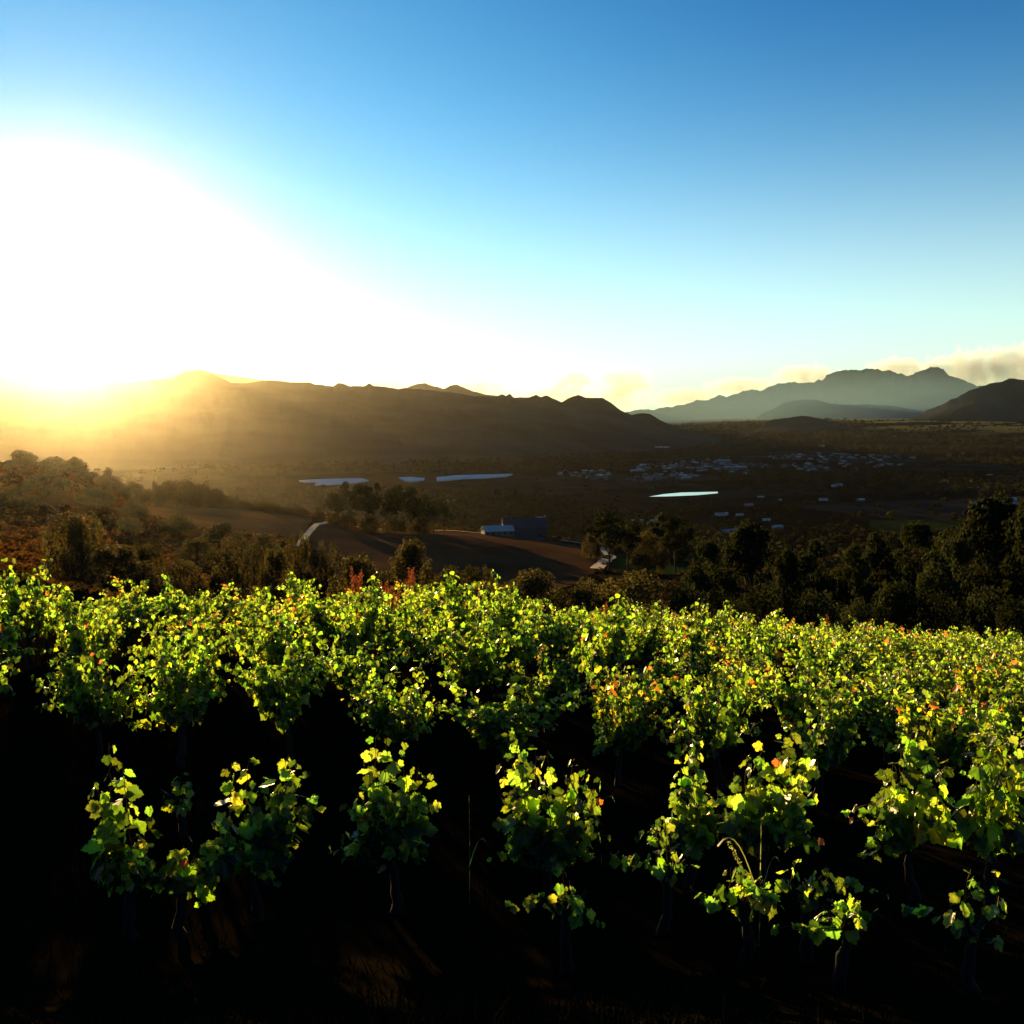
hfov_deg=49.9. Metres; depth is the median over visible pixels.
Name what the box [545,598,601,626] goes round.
grape vine
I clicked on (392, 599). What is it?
dry weed
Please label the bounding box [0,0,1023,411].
sky
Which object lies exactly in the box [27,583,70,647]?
grape vine
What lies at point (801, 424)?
valley hill
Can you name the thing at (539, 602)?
grape vine
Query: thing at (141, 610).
grape vine
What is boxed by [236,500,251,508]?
round bush
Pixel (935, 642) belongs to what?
grape vine
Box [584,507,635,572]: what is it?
gum tree
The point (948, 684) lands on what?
grape vine
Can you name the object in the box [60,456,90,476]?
round bush
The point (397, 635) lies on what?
grape vine
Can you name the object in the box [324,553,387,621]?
round bush
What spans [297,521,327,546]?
dirt track
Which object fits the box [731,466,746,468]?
village house
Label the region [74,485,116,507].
round bush
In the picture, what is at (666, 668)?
grape vine
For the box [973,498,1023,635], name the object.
tree
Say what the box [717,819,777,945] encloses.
tall grass
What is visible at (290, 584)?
grape vine
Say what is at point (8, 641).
grape vine
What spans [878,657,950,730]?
grape vine
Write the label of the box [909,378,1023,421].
mountain
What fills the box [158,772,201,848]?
grape vine
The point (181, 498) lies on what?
round bush
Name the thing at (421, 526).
round bush
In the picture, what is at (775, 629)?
grape vine
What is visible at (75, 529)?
bush
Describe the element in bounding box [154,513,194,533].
round bush
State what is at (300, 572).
bush
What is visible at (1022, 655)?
grape vine
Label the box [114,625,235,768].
grape vine
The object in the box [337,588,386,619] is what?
grape vine
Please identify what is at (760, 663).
grape vine
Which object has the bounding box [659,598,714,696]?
grape vine
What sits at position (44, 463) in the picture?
round bush
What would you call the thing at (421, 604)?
grape vine
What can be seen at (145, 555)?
bush
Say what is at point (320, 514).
round bush
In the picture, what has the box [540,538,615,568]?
dirt track
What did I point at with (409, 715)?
grape vine
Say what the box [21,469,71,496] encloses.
round bush
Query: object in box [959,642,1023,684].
grape vine
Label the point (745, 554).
tree
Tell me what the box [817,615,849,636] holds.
grape vine
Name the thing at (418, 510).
gum tree
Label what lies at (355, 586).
dry weed
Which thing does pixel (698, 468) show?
village house
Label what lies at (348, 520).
round bush
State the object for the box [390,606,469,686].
grape vine
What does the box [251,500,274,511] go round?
round bush
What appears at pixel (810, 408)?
mountain spur
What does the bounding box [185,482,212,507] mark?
round bush
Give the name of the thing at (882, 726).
grape vine
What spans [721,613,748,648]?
grape vine
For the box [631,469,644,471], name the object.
village house
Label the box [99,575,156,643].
grape vine
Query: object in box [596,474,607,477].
village house
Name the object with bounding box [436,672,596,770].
grape vine
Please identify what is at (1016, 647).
grape vine
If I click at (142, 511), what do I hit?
round bush
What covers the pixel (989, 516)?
tree
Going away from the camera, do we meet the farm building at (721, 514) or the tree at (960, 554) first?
the tree at (960, 554)
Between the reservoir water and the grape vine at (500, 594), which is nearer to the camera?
the grape vine at (500, 594)
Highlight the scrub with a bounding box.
[0,461,1022,666]
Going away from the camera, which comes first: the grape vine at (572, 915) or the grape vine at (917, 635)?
the grape vine at (572, 915)
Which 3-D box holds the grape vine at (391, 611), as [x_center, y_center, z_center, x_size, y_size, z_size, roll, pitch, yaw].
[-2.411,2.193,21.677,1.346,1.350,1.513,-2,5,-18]
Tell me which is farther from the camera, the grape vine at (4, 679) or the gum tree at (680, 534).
the gum tree at (680, 534)
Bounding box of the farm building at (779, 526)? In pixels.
[772,525,783,528]
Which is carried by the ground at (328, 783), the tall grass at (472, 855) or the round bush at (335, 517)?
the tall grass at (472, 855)
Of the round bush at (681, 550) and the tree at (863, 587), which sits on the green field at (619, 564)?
the round bush at (681, 550)
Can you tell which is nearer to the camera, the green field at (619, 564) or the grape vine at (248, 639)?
the grape vine at (248, 639)
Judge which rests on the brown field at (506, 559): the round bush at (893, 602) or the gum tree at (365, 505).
the gum tree at (365, 505)
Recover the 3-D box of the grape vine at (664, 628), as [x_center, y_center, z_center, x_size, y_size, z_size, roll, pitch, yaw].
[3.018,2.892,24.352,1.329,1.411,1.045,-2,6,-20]
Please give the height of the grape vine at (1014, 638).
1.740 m
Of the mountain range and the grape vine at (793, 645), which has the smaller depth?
the grape vine at (793, 645)
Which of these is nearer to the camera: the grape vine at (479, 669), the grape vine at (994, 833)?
the grape vine at (994, 833)
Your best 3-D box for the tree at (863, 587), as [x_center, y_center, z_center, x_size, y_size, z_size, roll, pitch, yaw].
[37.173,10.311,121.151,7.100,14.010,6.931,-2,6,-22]
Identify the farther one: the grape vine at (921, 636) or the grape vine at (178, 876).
the grape vine at (921, 636)
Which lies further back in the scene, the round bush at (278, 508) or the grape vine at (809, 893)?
the round bush at (278, 508)
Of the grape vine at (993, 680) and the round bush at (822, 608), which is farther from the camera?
the round bush at (822, 608)
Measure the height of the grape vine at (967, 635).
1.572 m
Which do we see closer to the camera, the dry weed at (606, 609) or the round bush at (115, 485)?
the dry weed at (606, 609)
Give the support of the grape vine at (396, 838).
on the ground at (328, 783)
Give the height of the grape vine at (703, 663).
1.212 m
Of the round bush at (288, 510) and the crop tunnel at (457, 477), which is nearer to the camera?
the round bush at (288, 510)
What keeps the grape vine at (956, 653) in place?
on the ground at (328, 783)
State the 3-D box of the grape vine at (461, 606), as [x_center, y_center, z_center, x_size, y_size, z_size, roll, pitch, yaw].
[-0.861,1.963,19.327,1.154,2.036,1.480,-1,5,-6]
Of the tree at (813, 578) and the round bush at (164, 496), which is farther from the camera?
the round bush at (164, 496)
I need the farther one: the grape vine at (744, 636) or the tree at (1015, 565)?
the tree at (1015, 565)
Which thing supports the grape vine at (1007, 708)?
on the ground at (328, 783)
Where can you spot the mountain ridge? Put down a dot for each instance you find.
(201, 418)
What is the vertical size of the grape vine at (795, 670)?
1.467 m
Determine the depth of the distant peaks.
9387.81 m
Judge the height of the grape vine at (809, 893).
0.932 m
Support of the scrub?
on the ground at (328, 783)
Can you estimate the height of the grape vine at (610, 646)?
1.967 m
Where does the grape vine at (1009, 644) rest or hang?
on the ground at (328, 783)
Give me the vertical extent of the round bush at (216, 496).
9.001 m
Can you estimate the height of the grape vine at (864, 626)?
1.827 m
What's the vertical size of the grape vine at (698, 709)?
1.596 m
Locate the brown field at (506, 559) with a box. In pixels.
[309,521,603,592]
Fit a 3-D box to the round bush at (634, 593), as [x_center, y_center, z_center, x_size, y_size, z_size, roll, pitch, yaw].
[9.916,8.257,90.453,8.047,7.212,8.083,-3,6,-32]
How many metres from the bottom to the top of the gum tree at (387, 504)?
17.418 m
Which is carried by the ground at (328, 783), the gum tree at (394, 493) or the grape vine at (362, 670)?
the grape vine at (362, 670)
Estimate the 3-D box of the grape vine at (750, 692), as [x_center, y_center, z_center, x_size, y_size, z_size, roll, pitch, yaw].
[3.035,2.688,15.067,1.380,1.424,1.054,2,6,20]
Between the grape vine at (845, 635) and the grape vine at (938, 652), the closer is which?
the grape vine at (938, 652)
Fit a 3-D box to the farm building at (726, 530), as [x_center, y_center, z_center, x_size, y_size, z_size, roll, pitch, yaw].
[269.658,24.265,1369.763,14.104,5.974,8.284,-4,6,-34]
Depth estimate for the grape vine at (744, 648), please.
21.77 m
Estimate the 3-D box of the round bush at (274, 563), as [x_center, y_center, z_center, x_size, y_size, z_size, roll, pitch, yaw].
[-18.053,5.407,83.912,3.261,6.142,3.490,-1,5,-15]
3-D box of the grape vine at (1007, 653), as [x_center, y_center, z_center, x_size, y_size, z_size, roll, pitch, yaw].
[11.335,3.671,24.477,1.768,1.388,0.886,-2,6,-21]
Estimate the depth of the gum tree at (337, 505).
450.67 m
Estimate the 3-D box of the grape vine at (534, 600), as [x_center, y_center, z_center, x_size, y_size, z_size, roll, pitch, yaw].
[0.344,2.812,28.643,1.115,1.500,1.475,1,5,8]
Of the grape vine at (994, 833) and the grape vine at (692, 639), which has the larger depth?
the grape vine at (692, 639)
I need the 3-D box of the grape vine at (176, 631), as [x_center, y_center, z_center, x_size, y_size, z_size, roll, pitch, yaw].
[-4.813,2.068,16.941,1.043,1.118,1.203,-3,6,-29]
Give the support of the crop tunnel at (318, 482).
on the ground at (328, 783)
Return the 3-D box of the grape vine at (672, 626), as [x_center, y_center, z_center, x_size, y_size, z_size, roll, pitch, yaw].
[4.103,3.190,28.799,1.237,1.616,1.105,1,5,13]
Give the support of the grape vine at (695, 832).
on the ground at (328, 783)
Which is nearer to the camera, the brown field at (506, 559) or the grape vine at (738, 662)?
the grape vine at (738, 662)
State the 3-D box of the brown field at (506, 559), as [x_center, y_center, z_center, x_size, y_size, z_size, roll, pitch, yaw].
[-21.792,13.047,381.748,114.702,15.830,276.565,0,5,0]
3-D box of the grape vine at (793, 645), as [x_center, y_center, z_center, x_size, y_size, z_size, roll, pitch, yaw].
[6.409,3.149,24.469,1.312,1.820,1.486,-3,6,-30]
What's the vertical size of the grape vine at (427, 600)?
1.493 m
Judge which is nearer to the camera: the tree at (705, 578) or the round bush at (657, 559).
the tree at (705, 578)
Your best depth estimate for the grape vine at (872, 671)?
19.53 m
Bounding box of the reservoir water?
[650,492,717,496]
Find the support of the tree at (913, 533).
on the ground at (328, 783)
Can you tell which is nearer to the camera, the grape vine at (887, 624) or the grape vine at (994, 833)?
the grape vine at (994, 833)
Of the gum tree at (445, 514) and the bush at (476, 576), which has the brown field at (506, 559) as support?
the gum tree at (445, 514)
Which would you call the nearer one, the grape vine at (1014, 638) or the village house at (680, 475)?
the grape vine at (1014, 638)
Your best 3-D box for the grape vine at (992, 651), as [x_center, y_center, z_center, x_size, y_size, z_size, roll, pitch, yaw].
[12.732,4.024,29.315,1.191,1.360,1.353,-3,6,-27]
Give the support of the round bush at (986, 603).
on the ground at (328, 783)
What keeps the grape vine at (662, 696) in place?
on the ground at (328, 783)
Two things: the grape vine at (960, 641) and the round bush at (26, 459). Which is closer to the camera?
the grape vine at (960, 641)
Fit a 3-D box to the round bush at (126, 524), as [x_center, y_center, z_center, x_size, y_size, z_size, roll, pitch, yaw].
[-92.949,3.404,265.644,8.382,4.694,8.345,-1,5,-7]
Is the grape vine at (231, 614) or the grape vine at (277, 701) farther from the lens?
the grape vine at (231, 614)
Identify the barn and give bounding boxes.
[501,518,547,539]
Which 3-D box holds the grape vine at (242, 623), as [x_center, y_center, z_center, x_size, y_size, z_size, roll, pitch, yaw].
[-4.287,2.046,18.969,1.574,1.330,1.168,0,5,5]
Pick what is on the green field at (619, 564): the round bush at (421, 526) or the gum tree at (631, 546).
the gum tree at (631, 546)
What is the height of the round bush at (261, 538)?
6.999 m
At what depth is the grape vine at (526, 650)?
17.04 m
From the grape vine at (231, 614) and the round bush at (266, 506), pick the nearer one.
the grape vine at (231, 614)
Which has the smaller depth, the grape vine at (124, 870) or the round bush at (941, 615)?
the grape vine at (124, 870)
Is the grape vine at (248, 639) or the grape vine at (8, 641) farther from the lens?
the grape vine at (248, 639)
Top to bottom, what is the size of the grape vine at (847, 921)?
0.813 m
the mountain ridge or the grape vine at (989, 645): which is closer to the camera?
the grape vine at (989, 645)
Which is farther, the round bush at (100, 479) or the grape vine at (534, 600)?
the round bush at (100, 479)
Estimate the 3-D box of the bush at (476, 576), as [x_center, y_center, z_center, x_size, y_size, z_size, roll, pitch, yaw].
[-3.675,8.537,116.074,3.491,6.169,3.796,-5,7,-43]
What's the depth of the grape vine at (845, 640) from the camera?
28.98 m
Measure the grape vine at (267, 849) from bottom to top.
1.471 m
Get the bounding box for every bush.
[0,485,39,510]
[3,449,39,466]
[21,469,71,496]
[37,456,67,471]
[40,511,115,581]
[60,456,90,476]
[73,543,159,593]
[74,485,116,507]
[82,471,106,484]
[99,467,122,492]
[114,517,144,533]
[117,501,150,519]
[118,483,128,497]
[123,481,155,504]
[131,541,165,590]
[147,557,212,601]
[152,478,158,506]
[154,479,183,507]
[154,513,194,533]
[170,479,202,507]
[170,537,220,566]
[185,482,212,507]
[198,522,245,546]
[203,488,226,507]
[206,537,252,599]
[218,496,238,507]
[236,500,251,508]
[238,544,274,582]
[241,532,281,553]
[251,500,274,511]
[253,543,296,611]
[271,505,283,513]
[280,505,295,514]
[283,529,315,599]
[294,507,309,516]
[307,539,345,604]
[312,509,324,519]
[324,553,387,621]
[327,511,341,526]
[337,513,357,529]
[358,515,383,532]
[373,572,405,607]
[379,517,410,532]
[383,536,437,603]
[409,516,437,533]
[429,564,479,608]
[464,564,494,607]
[485,580,524,634]
[501,567,571,625]
[570,576,613,619]
[580,534,601,558]
[592,568,671,620]
[628,529,669,573]
[644,520,686,562]
[667,580,716,623]
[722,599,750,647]
[733,581,790,652]
[781,587,849,652]
[831,596,880,638]
[860,576,933,639]
[908,590,966,639]
[940,585,1023,638]
[984,593,1023,640]
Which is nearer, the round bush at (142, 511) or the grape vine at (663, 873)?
the grape vine at (663, 873)
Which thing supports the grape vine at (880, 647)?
on the ground at (328, 783)
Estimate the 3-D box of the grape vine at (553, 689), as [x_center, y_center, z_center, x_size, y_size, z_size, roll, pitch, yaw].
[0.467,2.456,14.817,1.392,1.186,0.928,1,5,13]
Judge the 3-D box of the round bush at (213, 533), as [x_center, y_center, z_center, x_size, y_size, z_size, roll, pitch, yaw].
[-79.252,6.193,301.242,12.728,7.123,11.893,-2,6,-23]
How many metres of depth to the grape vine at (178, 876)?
8.24 m
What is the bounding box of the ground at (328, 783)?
[0,417,1023,1023]
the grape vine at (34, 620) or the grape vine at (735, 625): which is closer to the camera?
the grape vine at (34, 620)
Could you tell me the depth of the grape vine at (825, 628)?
26.59 m
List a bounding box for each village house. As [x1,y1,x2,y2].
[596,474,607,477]
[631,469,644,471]
[678,474,691,477]
[687,467,702,469]
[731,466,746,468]
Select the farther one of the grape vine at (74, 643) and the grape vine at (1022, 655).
the grape vine at (1022, 655)
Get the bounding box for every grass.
[469,811,485,904]
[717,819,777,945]
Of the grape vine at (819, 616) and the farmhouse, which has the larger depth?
the farmhouse
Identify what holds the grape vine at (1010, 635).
on the ground at (328, 783)
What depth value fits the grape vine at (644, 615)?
28.53 m
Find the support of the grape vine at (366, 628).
on the ground at (328, 783)
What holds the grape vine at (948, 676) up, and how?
on the ground at (328, 783)
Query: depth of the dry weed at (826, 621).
37.03 m
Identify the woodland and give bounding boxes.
[89,417,1023,577]
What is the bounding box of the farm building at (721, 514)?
[714,512,725,515]
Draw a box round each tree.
[326,491,350,515]
[339,481,364,523]
[353,487,374,520]
[363,482,382,525]
[372,492,399,524]
[384,485,405,516]
[395,484,424,530]
[409,493,433,522]
[420,500,447,531]
[435,505,455,531]
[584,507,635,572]
[615,520,642,569]
[642,521,678,544]
[655,511,696,571]
[677,538,743,624]
[710,518,790,623]
[756,543,809,627]
[785,539,849,626]
[814,544,880,625]
[851,531,916,623]
[882,520,955,625]
[907,534,993,635]
[921,489,1023,625]
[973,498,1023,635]
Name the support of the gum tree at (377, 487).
on the brown field at (506, 559)
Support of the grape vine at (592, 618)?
on the ground at (328, 783)
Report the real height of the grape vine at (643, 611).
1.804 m
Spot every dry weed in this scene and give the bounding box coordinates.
[350,565,363,606]
[379,579,388,606]
[386,584,400,613]
[403,568,415,594]
[599,604,608,623]
[825,613,831,632]
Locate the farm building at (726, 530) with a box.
[722,529,733,532]
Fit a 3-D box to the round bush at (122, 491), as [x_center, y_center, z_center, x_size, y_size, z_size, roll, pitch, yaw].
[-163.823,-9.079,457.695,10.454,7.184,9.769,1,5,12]
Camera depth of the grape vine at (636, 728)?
12.39 m
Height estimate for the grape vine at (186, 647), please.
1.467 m
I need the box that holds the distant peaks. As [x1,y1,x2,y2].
[401,383,496,396]
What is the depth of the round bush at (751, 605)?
82.99 m
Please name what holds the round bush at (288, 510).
on the ground at (328, 783)
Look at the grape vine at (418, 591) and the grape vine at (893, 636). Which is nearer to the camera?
the grape vine at (418, 591)
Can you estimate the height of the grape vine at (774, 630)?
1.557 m
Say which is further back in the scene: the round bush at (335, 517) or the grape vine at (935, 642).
the round bush at (335, 517)
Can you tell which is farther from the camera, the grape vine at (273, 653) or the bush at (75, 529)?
the bush at (75, 529)
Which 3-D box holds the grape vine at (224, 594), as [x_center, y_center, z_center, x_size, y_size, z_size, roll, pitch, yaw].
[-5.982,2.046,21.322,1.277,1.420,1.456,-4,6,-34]
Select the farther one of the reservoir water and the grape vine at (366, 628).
the reservoir water
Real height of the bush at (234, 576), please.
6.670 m
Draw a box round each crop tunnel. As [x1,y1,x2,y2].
[299,478,368,485]
[399,477,424,481]
[436,474,512,481]
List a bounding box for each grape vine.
[0,557,61,669]
[0,596,52,667]
[0,648,20,696]
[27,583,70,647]
[31,639,160,764]
[41,584,119,691]
[58,599,135,667]
[66,586,171,653]
[81,745,163,942]
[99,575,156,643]
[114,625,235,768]
[122,612,224,679]
[138,837,234,940]
[154,574,222,637]
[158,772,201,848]
[162,582,237,625]
[162,609,234,660]
[187,756,325,922]
[211,584,291,622]
[221,591,308,638]
[221,623,359,760]
[225,601,299,659]
[230,587,327,680]
[276,570,322,638]
[289,594,345,648]
[293,578,376,657]
[306,631,422,712]
[328,736,440,914]
[329,572,395,666]
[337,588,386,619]
[341,658,453,761]
[350,587,436,667]
[357,587,430,651]
[387,581,438,639]
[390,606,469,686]
[399,582,444,644]
[406,597,500,638]
[428,592,534,709]
[431,569,493,650]
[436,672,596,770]
[442,581,525,627]
[474,614,552,694]
[480,570,543,651]
[487,729,614,908]
[491,645,594,732]
[504,606,581,669]
[505,871,604,974]
[511,593,544,618]
[512,598,554,636]
[534,607,576,636]
[540,612,610,671]
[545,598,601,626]
[555,597,644,685]
[566,611,610,639]
[568,589,639,701]
[586,654,675,785]
[586,665,685,717]
[600,813,699,936]
[603,606,653,631]
[621,600,674,674]
[626,611,675,668]
[631,600,660,624]
[631,645,706,715]
[634,724,741,898]
[646,605,692,638]
[654,657,778,789]
[657,609,701,648]
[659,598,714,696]
[661,630,723,685]
[669,613,720,675]
[686,867,783,968]
[687,600,737,668]
[691,654,782,750]
[704,642,784,717]
[712,616,741,661]
[716,720,824,890]
[719,608,786,660]
[720,622,793,669]
[720,647,782,686]
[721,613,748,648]
[726,617,787,635]
[736,611,789,651]
[756,644,859,758]
[759,615,795,661]
[770,612,845,667]
[771,893,879,992]
[774,859,888,962]
[777,633,843,680]
[780,630,860,692]
[781,619,835,640]
[786,622,842,658]
[788,671,869,795]
[799,667,880,715]
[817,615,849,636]
[827,628,861,675]
[830,668,937,764]
[833,625,855,667]
[837,715,959,901]
[840,640,902,703]
[842,622,906,691]
[844,616,894,668]
[850,618,881,634]
[852,652,928,713]
[868,620,904,640]
[871,623,920,674]
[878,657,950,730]
[878,675,1021,783]
[886,633,935,691]
[888,635,903,674]
[892,633,943,662]
[901,869,1007,1000]
[905,630,932,647]
[907,639,960,690]
[910,642,998,704]
[915,626,966,667]
[916,629,929,642]
[935,626,991,660]
[935,634,997,680]
[942,711,1023,906]
[943,646,1023,722]
[944,631,977,640]
[951,626,1000,652]
[952,664,1023,747]
[956,700,1023,804]
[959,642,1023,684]
[967,637,1017,664]
[975,656,1023,699]
[984,626,1021,660]
[991,633,1023,652]
[996,627,1023,646]
[997,640,1023,662]
[997,647,1023,688]
[1013,648,1023,678]
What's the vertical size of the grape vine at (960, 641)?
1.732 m
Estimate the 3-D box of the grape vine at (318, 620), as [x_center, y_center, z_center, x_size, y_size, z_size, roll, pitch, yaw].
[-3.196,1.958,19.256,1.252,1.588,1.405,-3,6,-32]
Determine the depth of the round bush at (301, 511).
460.66 m
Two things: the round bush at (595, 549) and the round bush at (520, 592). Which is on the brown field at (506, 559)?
the round bush at (595, 549)
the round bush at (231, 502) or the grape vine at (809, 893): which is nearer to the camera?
the grape vine at (809, 893)
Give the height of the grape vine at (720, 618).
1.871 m
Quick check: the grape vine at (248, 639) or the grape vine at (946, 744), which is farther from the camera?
the grape vine at (248, 639)
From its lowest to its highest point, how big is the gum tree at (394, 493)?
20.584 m
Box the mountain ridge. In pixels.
[0,370,720,470]
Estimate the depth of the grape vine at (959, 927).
6.94 m
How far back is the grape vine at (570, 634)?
21.55 m
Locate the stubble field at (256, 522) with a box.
[128,502,312,538]
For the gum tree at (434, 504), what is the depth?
465.80 m
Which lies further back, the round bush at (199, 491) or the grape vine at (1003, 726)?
the round bush at (199, 491)
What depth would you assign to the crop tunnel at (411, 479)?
2415.48 m
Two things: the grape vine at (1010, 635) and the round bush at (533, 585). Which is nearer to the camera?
the grape vine at (1010, 635)
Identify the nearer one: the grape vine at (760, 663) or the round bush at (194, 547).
the grape vine at (760, 663)
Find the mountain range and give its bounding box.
[625,367,980,419]
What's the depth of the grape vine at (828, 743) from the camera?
12.56 m
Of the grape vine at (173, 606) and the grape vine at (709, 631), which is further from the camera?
the grape vine at (709, 631)
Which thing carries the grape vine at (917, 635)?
on the ground at (328, 783)
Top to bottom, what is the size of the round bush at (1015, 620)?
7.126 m
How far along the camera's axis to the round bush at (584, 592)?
82.27 m
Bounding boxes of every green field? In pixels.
[611,553,687,576]
[870,519,959,532]
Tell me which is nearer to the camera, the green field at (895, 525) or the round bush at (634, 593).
the round bush at (634, 593)
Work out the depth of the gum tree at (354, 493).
456.58 m
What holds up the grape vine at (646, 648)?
on the ground at (328, 783)
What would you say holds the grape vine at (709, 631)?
on the ground at (328, 783)
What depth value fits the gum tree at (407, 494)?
466.64 m
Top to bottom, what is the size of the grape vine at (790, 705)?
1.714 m
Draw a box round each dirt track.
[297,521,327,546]
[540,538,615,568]
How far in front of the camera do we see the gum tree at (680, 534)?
365.44 m
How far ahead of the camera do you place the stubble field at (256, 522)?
392.76 m
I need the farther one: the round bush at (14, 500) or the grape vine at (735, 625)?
the round bush at (14, 500)
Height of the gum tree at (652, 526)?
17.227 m
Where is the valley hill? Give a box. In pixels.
[749,416,860,432]
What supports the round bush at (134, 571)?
on the ground at (328, 783)
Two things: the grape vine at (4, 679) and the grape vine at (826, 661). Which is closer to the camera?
the grape vine at (4, 679)
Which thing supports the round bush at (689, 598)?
on the ground at (328, 783)
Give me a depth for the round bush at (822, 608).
79.67 m
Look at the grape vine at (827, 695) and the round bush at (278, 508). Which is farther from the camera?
the round bush at (278, 508)
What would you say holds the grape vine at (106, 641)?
on the ground at (328, 783)
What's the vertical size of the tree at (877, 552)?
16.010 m
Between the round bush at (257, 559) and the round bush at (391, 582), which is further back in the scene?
the round bush at (257, 559)
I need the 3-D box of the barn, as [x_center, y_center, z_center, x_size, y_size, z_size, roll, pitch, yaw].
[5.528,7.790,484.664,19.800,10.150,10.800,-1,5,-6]
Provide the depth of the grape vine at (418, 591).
26.22 m
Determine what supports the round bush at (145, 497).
on the stubble field at (256, 522)
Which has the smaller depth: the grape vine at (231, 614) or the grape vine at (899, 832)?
the grape vine at (899, 832)
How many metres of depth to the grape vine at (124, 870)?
8.17 m
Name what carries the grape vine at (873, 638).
on the ground at (328, 783)
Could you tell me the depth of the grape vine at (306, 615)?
21.47 m
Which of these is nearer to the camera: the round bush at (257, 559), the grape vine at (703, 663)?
the grape vine at (703, 663)
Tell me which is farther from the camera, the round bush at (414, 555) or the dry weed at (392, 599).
the round bush at (414, 555)
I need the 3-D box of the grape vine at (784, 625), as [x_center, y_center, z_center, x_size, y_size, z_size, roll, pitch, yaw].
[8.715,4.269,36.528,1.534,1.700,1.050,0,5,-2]
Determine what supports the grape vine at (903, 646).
on the ground at (328, 783)
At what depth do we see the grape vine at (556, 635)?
19.64 m
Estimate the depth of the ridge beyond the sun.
10734.98 m
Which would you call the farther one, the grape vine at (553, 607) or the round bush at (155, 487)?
the round bush at (155, 487)
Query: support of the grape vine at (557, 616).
on the ground at (328, 783)
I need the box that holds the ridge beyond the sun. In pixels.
[51,363,265,382]
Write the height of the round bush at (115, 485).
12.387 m
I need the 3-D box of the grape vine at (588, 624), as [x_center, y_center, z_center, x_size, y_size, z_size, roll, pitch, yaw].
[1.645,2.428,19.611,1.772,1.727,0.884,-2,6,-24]
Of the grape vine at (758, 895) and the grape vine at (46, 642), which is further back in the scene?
the grape vine at (46, 642)
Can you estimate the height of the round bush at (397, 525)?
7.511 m
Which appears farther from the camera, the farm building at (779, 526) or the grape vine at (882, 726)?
the farm building at (779, 526)
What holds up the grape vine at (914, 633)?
on the ground at (328, 783)
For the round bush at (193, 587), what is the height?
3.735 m
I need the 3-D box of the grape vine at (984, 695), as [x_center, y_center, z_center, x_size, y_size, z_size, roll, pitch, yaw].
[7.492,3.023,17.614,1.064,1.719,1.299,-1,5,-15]
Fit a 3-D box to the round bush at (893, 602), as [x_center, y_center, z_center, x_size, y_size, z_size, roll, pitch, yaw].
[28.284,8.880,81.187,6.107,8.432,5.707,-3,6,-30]
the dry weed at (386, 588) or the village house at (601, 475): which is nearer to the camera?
the dry weed at (386, 588)
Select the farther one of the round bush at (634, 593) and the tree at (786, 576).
the tree at (786, 576)
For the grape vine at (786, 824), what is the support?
on the ground at (328, 783)
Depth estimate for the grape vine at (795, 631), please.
31.57 m
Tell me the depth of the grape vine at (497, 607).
21.49 m
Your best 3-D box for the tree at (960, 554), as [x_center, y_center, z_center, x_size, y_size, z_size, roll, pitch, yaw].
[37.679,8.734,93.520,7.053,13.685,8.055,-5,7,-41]
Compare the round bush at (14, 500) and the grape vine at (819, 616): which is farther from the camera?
the round bush at (14, 500)
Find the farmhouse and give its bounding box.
[480,525,514,536]
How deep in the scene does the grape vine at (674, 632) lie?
26.35 m
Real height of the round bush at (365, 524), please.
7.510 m
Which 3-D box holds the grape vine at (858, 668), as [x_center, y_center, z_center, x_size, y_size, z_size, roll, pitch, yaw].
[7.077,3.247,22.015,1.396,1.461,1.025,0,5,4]
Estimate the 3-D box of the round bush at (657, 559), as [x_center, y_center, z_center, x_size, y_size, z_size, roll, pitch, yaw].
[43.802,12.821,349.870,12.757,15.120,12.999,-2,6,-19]
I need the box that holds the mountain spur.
[755,399,924,418]
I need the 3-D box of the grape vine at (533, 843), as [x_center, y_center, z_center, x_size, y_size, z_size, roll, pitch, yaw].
[0.348,2.542,8.939,1.032,1.626,0.912,4,6,35]
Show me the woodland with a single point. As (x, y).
(830, 538)
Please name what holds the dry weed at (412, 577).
on the ground at (328, 783)
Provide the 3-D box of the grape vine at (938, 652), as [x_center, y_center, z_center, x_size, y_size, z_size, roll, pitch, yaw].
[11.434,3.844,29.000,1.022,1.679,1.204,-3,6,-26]
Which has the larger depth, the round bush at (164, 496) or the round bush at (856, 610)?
the round bush at (164, 496)
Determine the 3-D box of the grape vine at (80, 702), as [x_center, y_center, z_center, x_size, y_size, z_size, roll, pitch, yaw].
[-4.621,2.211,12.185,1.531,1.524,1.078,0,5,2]
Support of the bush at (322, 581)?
on the ground at (328, 783)
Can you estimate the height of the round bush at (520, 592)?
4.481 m
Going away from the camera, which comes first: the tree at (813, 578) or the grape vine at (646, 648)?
the grape vine at (646, 648)

